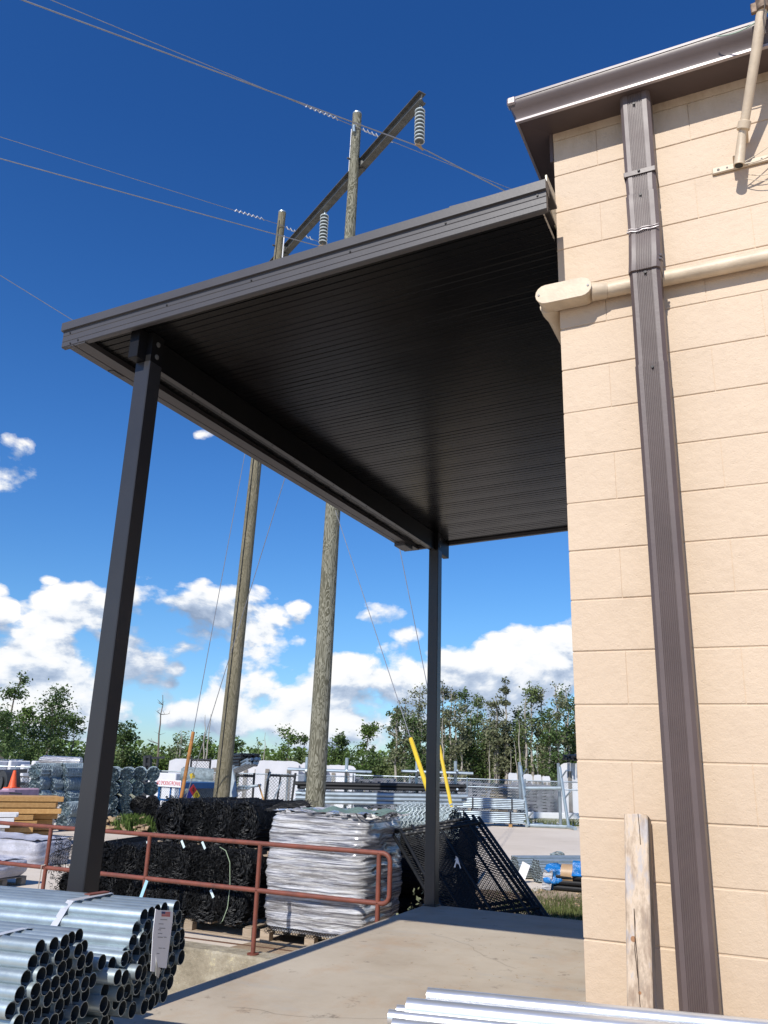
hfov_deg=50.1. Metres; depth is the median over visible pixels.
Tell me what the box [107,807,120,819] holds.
grey roll
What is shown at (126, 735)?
tree
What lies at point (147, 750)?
bush
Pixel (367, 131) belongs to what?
power line
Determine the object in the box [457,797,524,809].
tube bundle
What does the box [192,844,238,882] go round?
black roll
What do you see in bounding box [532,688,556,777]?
tree
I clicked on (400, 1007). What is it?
steel tube
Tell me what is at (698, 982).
downspout
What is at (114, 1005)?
steel pipe
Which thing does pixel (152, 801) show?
black roll
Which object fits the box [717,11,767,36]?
coax cable
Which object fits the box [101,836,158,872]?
black roll
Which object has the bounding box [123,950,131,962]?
steel pipe
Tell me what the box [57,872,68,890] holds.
black roll
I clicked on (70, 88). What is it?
sky
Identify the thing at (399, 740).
tree
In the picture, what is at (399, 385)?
canopy
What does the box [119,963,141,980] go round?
steel pipe
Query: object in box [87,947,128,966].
steel pipe
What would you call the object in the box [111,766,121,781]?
grey roll
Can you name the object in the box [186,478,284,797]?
guy wire
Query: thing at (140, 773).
grey roll
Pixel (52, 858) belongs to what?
loose mesh
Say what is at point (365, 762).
bush
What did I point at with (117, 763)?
bush
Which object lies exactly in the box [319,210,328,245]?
insulator string
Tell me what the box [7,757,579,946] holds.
ground
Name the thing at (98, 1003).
steel pipe
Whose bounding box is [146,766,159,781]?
grey roll
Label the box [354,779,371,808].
pallet stack
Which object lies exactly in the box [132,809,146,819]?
black roll
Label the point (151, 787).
grey roll
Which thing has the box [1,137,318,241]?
power line
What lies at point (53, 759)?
wrapped roll
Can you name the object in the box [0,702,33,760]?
tree
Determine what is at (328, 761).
bush
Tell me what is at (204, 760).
gate panel
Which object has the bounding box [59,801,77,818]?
grey roll
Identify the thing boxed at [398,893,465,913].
black roll
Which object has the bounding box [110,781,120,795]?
grey roll
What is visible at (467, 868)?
black roll
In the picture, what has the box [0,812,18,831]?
vinyl post bundle
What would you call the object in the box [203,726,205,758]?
tree snag
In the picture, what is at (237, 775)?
gate panel
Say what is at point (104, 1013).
steel pipe
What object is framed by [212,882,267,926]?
black roll
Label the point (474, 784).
pallet stack
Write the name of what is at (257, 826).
black roll
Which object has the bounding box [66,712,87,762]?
tree
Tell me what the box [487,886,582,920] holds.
grass
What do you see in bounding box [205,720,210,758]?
tree snag
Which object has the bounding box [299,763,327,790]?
vinyl panel stack
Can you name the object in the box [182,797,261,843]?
black roll
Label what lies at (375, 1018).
hairline cracks
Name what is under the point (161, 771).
chain link fence
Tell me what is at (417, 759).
guy wire
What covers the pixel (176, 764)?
vinyl panel stack
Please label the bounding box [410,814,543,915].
gate panel
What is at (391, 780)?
pallet stack
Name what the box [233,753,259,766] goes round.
tilted pipes
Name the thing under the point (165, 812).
black roll
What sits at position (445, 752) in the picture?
tree
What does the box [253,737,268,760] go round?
tree
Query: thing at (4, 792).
pink pallet load
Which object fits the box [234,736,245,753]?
tree
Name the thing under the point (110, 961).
steel pipe
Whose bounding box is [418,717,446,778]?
tree
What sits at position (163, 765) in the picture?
bush
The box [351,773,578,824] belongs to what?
chain link fence
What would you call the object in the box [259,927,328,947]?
pallet
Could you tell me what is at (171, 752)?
tree
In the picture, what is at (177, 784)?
propane cage
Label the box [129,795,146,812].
black roll
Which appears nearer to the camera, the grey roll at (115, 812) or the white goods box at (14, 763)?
the grey roll at (115, 812)
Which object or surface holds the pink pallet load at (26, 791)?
on the concrete block
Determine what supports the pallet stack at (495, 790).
on the verge
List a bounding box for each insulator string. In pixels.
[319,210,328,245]
[414,104,424,150]
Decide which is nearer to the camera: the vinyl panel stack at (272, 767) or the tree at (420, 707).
the vinyl panel stack at (272, 767)
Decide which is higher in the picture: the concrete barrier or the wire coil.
the concrete barrier
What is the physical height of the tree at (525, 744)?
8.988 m
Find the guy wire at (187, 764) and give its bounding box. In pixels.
[180,454,244,797]
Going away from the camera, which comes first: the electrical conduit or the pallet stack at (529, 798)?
the electrical conduit
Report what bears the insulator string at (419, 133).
hanging from the crossarm
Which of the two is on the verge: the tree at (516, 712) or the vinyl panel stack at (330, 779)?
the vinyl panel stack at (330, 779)
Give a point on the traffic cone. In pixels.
(13, 782)
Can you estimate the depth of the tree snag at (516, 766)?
64.83 m
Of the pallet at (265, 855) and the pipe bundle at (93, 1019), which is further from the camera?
the pallet at (265, 855)
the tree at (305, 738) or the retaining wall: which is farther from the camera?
the tree at (305, 738)
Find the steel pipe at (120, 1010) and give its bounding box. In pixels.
[107,1000,125,1016]
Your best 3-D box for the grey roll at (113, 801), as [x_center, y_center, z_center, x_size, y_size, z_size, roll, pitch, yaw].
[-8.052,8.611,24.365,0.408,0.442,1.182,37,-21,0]
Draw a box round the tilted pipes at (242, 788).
[237,785,250,791]
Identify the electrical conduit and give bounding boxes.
[535,249,767,344]
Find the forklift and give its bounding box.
[142,755,164,796]
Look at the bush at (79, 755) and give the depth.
70.73 m
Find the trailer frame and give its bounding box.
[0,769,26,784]
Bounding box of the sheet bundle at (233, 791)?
[230,766,237,796]
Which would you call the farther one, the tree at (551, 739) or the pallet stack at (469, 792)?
the tree at (551, 739)
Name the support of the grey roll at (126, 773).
on the grey roll at (126, 788)
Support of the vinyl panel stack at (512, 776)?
on the verge
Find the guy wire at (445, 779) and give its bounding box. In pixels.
[400,551,452,806]
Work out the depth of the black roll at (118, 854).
10.95 m
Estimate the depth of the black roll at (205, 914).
9.46 m
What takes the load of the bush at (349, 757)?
on the ground at (515, 839)
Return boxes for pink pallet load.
[0,790,14,794]
[1,788,38,794]
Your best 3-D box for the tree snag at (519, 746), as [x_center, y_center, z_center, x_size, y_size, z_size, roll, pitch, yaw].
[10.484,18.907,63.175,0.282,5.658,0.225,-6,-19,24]
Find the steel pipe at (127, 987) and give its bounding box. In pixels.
[122,983,130,998]
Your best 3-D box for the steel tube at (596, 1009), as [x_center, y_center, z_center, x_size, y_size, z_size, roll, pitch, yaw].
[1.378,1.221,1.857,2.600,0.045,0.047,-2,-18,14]
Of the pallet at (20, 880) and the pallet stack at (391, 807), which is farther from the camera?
the pallet stack at (391, 807)
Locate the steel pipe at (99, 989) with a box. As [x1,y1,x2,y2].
[89,983,108,995]
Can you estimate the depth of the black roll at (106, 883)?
10.84 m
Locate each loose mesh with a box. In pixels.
[47,846,71,872]
[267,799,317,810]
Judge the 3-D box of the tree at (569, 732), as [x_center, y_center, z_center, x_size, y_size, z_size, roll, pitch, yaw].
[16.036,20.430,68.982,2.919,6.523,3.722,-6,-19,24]
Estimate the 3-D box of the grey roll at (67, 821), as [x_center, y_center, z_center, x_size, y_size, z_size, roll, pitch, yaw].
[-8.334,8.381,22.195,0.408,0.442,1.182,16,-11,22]
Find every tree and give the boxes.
[0,670,32,758]
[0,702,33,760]
[8,716,63,764]
[9,702,39,758]
[14,678,82,756]
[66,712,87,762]
[116,720,142,767]
[147,695,169,766]
[164,730,191,770]
[165,734,189,762]
[183,732,218,759]
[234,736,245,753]
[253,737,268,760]
[272,723,303,760]
[291,732,309,763]
[328,729,352,764]
[351,719,385,766]
[378,697,419,781]
[385,710,402,768]
[393,710,441,779]
[406,682,426,782]
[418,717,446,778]
[440,680,462,781]
[440,699,479,793]
[441,730,459,780]
[452,686,477,780]
[458,703,488,780]
[469,693,488,781]
[477,715,501,792]
[483,693,510,783]
[486,719,521,781]
[498,676,513,783]
[507,705,529,790]
[512,681,545,783]
[526,707,573,786]
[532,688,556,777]
[537,681,572,782]
[551,683,576,762]
[560,716,573,762]
[565,693,574,720]
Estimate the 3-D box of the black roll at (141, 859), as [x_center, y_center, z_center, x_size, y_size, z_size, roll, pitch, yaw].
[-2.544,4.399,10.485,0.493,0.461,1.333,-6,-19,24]
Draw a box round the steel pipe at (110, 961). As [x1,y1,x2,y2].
[105,956,115,967]
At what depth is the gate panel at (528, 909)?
8.48 m
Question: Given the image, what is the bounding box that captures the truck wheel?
[0,770,20,789]
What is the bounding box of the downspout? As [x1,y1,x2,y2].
[620,90,721,1014]
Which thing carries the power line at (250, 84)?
hanging from the insulator string at (419, 133)
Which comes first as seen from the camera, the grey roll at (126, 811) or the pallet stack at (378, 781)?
the grey roll at (126, 811)
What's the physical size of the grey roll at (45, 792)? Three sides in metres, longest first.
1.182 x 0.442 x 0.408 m
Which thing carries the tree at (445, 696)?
on the ground at (515, 839)
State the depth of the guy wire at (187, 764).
21.13 m
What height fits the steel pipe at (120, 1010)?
0.050 m
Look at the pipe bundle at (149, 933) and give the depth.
3.12 m
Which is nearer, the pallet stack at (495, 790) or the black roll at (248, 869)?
the black roll at (248, 869)
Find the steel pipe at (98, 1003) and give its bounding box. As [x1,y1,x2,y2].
[87,994,107,1012]
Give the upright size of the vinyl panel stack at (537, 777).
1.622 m
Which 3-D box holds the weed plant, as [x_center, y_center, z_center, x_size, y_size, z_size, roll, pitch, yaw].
[0.381,4.156,8.252,0.618,0.712,0.578,-6,-19,24]
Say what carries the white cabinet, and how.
on the ground at (515, 839)
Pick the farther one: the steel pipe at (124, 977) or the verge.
the verge
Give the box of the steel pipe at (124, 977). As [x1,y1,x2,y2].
[116,968,128,985]
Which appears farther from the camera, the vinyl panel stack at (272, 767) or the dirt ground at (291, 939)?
the vinyl panel stack at (272, 767)
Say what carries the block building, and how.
on the dirt ground at (291, 939)
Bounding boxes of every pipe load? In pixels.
[288,767,371,773]
[293,791,467,806]
[295,781,466,791]
[401,770,472,774]
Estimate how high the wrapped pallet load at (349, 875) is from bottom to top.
1.298 m
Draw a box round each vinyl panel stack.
[168,759,216,780]
[238,767,255,797]
[254,760,300,800]
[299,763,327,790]
[325,765,355,807]
[508,773,516,796]
[523,774,532,783]
[534,775,541,784]
[542,776,550,786]
[561,763,578,812]
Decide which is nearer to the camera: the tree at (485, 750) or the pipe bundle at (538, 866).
the pipe bundle at (538, 866)
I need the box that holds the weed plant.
[395,887,423,914]
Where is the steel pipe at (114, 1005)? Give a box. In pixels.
[110,1001,119,1009]
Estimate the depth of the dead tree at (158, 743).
65.37 m
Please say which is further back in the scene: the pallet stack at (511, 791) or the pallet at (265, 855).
the pallet stack at (511, 791)
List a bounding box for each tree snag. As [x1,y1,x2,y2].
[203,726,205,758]
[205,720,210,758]
[442,718,443,781]
[489,741,489,782]
[514,743,518,790]
[518,724,521,765]
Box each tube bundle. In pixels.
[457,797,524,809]
[458,810,525,823]
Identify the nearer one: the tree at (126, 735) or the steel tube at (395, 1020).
the steel tube at (395, 1020)
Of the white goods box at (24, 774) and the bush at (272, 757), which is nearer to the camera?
the white goods box at (24, 774)
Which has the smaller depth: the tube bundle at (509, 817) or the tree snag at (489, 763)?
the tube bundle at (509, 817)
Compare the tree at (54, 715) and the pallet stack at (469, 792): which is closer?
the pallet stack at (469, 792)
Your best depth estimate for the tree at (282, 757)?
76.51 m
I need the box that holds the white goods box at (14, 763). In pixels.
[7,760,29,768]
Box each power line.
[0,158,318,246]
[0,275,71,319]
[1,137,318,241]
[21,0,504,190]
[51,0,510,188]
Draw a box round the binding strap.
[219,846,229,920]
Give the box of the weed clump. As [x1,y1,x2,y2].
[110,812,157,831]
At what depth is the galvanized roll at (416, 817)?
10.40 m
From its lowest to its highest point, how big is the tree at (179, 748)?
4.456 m
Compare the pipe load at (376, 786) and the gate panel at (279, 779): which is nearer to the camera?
the pipe load at (376, 786)
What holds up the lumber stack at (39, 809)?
on the ground at (515, 839)
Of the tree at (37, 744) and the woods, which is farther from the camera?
the woods
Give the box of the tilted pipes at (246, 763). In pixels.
[233,757,260,773]
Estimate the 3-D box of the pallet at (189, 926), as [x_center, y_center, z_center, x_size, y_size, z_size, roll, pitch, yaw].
[-2.001,4.949,10.021,1.750,0.130,1.250,-6,-19,24]
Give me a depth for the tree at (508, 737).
67.29 m
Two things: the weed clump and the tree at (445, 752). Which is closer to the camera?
the weed clump
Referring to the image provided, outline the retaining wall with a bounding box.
[168,941,281,993]
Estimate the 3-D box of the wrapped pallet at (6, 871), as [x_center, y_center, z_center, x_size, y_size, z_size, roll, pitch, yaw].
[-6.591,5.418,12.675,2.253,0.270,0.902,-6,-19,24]
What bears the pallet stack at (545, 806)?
on the verge
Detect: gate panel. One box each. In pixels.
[190,757,211,768]
[235,772,255,797]
[264,772,296,799]
[393,812,539,915]
[399,816,549,916]
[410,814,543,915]
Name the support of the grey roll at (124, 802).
on the grey roll at (126, 811)
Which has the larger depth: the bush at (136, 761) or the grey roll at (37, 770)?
the bush at (136, 761)
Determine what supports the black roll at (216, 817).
on the pallet at (265, 855)
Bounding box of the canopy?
[61,175,567,906]
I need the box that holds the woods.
[2,737,556,784]
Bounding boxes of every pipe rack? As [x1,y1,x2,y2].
[304,757,457,808]
[518,762,576,829]
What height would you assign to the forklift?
2.028 m
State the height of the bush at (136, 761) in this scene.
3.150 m
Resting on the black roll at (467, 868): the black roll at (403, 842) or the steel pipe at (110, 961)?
the black roll at (403, 842)
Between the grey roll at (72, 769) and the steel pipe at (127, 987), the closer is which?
the steel pipe at (127, 987)
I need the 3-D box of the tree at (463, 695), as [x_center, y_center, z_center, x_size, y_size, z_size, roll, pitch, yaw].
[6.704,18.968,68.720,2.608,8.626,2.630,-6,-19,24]
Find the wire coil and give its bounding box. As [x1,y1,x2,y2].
[550,851,564,854]
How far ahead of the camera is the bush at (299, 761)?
73.49 m
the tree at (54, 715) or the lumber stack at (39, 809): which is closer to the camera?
the lumber stack at (39, 809)
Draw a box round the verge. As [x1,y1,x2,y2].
[118,784,578,822]
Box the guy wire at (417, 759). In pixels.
[335,510,425,790]
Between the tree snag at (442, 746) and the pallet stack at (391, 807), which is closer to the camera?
the pallet stack at (391, 807)
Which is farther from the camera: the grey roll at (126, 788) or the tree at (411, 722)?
the tree at (411, 722)
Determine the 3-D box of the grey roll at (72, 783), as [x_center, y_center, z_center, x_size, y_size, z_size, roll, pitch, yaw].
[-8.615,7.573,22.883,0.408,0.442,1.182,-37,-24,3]
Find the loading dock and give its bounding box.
[111,906,585,1023]
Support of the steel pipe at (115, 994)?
on the steel pipe at (104, 1013)
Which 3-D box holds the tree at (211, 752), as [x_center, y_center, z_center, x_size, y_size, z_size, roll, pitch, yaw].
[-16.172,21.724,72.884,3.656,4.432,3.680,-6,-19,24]
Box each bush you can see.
[65,750,84,761]
[113,743,132,766]
[113,754,124,767]
[118,750,148,768]
[133,748,159,765]
[138,749,177,772]
[237,746,261,780]
[264,749,296,760]
[288,746,307,763]
[327,746,340,765]
[329,751,371,778]
[352,747,391,778]
[364,745,391,773]
[370,752,403,781]
[384,753,407,781]
[484,760,508,783]
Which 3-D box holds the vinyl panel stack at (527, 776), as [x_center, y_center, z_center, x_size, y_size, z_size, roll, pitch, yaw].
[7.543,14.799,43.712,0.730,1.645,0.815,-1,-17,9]
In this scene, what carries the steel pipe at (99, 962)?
on the steel pipe at (109, 976)
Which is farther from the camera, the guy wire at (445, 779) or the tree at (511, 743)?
the tree at (511, 743)
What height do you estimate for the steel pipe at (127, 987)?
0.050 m
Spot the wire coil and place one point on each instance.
(558, 853)
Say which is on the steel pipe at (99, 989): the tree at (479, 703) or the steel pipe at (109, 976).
the steel pipe at (109, 976)
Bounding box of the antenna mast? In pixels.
[712,0,767,180]
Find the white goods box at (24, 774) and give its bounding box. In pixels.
[20,765,30,782]
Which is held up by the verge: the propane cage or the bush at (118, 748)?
the bush at (118, 748)
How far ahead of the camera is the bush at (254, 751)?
77.55 m
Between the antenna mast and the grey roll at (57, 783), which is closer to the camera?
the antenna mast
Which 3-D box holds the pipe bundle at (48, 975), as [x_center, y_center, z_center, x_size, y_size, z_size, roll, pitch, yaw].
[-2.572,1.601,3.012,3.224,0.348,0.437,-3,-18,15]
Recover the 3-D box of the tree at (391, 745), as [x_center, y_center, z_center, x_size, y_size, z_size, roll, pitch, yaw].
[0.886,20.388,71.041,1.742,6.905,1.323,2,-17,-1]
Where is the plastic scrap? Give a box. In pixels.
[454,856,460,867]
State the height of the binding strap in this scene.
0.808 m
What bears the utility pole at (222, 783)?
on the ground at (515, 839)
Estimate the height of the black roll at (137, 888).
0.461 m
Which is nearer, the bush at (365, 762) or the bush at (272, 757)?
the bush at (365, 762)
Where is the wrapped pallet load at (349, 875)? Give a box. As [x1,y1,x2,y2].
[264,806,411,939]
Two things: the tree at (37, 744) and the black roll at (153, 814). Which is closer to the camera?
the black roll at (153, 814)
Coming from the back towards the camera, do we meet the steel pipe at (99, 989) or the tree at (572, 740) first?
the tree at (572, 740)
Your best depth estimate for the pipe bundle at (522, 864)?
15.03 m
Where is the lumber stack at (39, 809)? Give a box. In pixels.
[0,795,63,834]
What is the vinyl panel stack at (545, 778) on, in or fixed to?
on the verge
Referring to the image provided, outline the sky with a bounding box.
[0,0,767,767]
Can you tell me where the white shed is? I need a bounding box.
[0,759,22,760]
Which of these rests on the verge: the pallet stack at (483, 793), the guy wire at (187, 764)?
the pallet stack at (483, 793)
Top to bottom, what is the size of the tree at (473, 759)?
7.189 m
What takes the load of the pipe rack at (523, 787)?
on the ground at (515, 839)
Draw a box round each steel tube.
[387,1009,530,1023]
[391,1017,454,1023]
[396,1004,404,1010]
[405,997,674,1023]
[426,987,767,1023]
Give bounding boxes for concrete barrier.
[528,812,579,818]
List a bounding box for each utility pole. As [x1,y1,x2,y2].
[213,210,285,796]
[305,110,361,806]
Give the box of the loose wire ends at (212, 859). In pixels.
[48,795,266,928]
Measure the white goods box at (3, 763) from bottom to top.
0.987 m
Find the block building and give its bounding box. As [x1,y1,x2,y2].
[507,17,767,1018]
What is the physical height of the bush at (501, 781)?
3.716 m
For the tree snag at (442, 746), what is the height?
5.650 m
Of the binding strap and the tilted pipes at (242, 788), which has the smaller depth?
the binding strap
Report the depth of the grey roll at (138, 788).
24.41 m
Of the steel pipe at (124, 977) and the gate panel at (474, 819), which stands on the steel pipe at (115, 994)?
the steel pipe at (124, 977)
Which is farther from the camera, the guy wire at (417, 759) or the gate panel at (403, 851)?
the guy wire at (417, 759)
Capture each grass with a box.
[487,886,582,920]
[494,818,578,825]
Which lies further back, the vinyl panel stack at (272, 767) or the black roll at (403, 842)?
the vinyl panel stack at (272, 767)
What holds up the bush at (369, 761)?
on the ground at (515, 839)
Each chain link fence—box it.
[0,765,353,808]
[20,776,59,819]
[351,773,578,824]
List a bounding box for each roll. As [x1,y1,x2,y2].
[28,763,50,778]
[29,777,51,790]
[39,755,82,762]
[39,790,52,794]
[48,763,63,777]
[49,777,64,790]
[52,790,66,804]
[55,815,75,830]
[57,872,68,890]
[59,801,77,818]
[60,790,79,804]
[61,763,82,778]
[62,777,81,790]
[98,874,140,892]
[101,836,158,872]
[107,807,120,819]
[109,794,119,810]
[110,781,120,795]
[110,839,159,874]
[110,875,141,895]
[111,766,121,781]
[117,795,132,809]
[119,767,133,780]
[119,781,132,795]
[119,808,132,815]
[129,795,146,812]
[130,875,161,898]
[132,781,144,795]
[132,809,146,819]
[133,766,146,781]
[136,840,188,876]
[142,795,158,813]
[144,781,157,795]
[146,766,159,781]
[147,809,157,822]
[154,795,238,842]
[157,877,196,915]
[159,842,208,879]
[180,767,213,780]
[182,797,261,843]
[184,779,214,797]
[184,879,224,922]
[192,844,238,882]
[202,797,285,845]
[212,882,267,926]
[217,846,269,886]
[226,799,313,848]
[393,801,463,838]
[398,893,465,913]
[400,827,477,860]
[401,854,478,892]
[401,856,466,899]
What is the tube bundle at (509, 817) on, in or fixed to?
on the timber bearer
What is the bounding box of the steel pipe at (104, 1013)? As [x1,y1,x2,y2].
[87,1000,109,1016]
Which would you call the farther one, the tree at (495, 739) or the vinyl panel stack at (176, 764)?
the tree at (495, 739)
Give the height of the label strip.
0.291 m
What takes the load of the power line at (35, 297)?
attached to the insulator string
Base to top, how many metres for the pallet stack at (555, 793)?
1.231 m
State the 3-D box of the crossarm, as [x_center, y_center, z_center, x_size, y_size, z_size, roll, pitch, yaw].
[-4.036,-8.861,28.961,0.616,0.400,18.388,12,-20,-30]
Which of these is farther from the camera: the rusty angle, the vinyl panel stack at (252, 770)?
the vinyl panel stack at (252, 770)
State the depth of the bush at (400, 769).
71.36 m
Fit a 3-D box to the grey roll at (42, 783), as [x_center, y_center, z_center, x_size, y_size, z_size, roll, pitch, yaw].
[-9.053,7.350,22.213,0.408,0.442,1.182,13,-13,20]
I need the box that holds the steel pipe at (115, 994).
[107,985,123,1001]
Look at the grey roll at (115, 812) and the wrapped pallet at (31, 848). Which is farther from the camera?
the grey roll at (115, 812)
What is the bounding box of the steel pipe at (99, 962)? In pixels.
[92,953,105,970]
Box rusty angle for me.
[184,937,292,951]
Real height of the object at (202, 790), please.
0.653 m
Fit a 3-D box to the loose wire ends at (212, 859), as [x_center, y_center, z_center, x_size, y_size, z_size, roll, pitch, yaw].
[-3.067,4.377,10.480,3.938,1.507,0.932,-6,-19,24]
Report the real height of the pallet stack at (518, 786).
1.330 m
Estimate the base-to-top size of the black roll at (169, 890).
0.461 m
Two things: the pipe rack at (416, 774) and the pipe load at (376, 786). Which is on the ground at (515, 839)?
the pipe rack at (416, 774)
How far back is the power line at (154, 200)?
22.70 m
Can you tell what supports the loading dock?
on the truck well floor
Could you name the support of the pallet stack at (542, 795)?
on the verge
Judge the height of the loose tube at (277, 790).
0.672 m
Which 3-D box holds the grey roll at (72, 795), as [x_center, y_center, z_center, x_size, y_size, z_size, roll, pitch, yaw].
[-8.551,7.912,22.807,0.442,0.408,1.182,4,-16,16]
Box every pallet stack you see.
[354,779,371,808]
[365,779,389,808]
[373,778,395,805]
[381,782,402,809]
[450,781,473,810]
[462,781,481,794]
[468,782,490,810]
[485,783,507,811]
[502,784,524,811]
[511,782,531,806]
[522,784,542,811]
[529,784,549,810]
[536,790,557,812]
[553,786,561,812]
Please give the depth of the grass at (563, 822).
30.27 m
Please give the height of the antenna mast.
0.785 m
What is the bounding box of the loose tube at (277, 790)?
[273,781,281,799]
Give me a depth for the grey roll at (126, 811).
24.03 m
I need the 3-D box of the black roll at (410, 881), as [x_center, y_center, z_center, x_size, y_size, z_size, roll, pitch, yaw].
[0.358,4.517,10.199,1.333,0.486,0.461,-6,-55,24]
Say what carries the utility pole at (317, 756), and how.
on the ground at (515, 839)
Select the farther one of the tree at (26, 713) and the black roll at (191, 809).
the tree at (26, 713)
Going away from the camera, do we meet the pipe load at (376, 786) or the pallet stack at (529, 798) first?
the pipe load at (376, 786)
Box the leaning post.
[624,813,656,1008]
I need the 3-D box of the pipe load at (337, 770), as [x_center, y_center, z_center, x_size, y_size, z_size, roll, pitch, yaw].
[-1.500,7.146,22.693,2.331,0.101,0.364,3,-17,-3]
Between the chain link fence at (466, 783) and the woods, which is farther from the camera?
the woods
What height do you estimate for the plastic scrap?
0.119 m
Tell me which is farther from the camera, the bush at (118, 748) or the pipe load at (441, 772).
the bush at (118, 748)
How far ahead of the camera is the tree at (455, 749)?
66.11 m
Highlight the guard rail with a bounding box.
[0,821,392,955]
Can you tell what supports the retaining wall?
on the ground at (515, 839)
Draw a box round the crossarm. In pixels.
[270,90,425,260]
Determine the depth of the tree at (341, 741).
76.18 m
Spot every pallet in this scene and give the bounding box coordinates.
[0,831,71,865]
[0,855,26,878]
[0,875,26,885]
[158,840,268,856]
[181,917,275,939]
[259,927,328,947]
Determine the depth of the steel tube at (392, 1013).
1.99 m
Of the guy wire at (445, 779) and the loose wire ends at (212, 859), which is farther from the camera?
the guy wire at (445, 779)
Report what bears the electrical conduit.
attached to the block building
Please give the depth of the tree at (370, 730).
76.69 m
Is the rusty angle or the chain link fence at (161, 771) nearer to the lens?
the rusty angle
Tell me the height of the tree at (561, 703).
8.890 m
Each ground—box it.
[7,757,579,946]
[232,890,581,954]
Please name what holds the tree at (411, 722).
on the verge
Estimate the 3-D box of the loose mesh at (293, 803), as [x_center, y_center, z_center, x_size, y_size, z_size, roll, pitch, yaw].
[-1.260,3.732,10.400,0.483,0.183,0.957,-6,-19,24]
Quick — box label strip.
[140,880,147,896]
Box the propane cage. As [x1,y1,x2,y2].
[155,779,214,827]
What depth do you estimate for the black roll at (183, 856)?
9.78 m
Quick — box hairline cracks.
[240,937,509,1018]
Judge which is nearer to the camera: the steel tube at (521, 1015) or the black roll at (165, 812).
the steel tube at (521, 1015)
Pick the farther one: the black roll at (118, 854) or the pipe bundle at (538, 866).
the pipe bundle at (538, 866)
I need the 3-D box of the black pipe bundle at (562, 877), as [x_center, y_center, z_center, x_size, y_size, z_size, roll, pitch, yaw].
[3.870,6.003,13.351,2.581,0.530,0.482,-6,-19,24]
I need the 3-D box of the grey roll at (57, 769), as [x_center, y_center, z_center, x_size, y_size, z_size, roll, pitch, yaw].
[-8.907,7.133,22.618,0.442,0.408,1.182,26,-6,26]
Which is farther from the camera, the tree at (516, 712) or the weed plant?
the tree at (516, 712)
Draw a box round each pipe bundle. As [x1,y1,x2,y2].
[0,886,184,1018]
[0,921,96,1023]
[76,1014,113,1023]
[511,855,580,879]
[531,859,580,881]
[541,861,581,891]
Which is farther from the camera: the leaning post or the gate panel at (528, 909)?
the gate panel at (528, 909)
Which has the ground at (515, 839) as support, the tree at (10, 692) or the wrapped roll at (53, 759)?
the tree at (10, 692)
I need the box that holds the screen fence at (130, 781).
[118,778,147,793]
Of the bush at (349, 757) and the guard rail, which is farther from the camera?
the bush at (349, 757)
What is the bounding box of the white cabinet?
[146,773,184,804]
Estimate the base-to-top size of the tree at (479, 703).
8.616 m
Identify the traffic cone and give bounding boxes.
[3,770,20,787]
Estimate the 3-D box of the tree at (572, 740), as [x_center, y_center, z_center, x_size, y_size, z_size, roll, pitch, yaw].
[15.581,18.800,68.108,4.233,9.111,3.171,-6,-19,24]
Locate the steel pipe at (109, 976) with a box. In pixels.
[92,967,121,985]
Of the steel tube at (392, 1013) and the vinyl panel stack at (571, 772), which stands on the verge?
the vinyl panel stack at (571, 772)
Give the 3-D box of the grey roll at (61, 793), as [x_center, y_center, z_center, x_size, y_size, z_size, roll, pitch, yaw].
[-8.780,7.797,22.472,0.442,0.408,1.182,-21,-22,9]
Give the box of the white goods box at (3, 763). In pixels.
[0,761,8,769]
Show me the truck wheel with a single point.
(5, 777)
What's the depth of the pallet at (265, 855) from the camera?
9.95 m

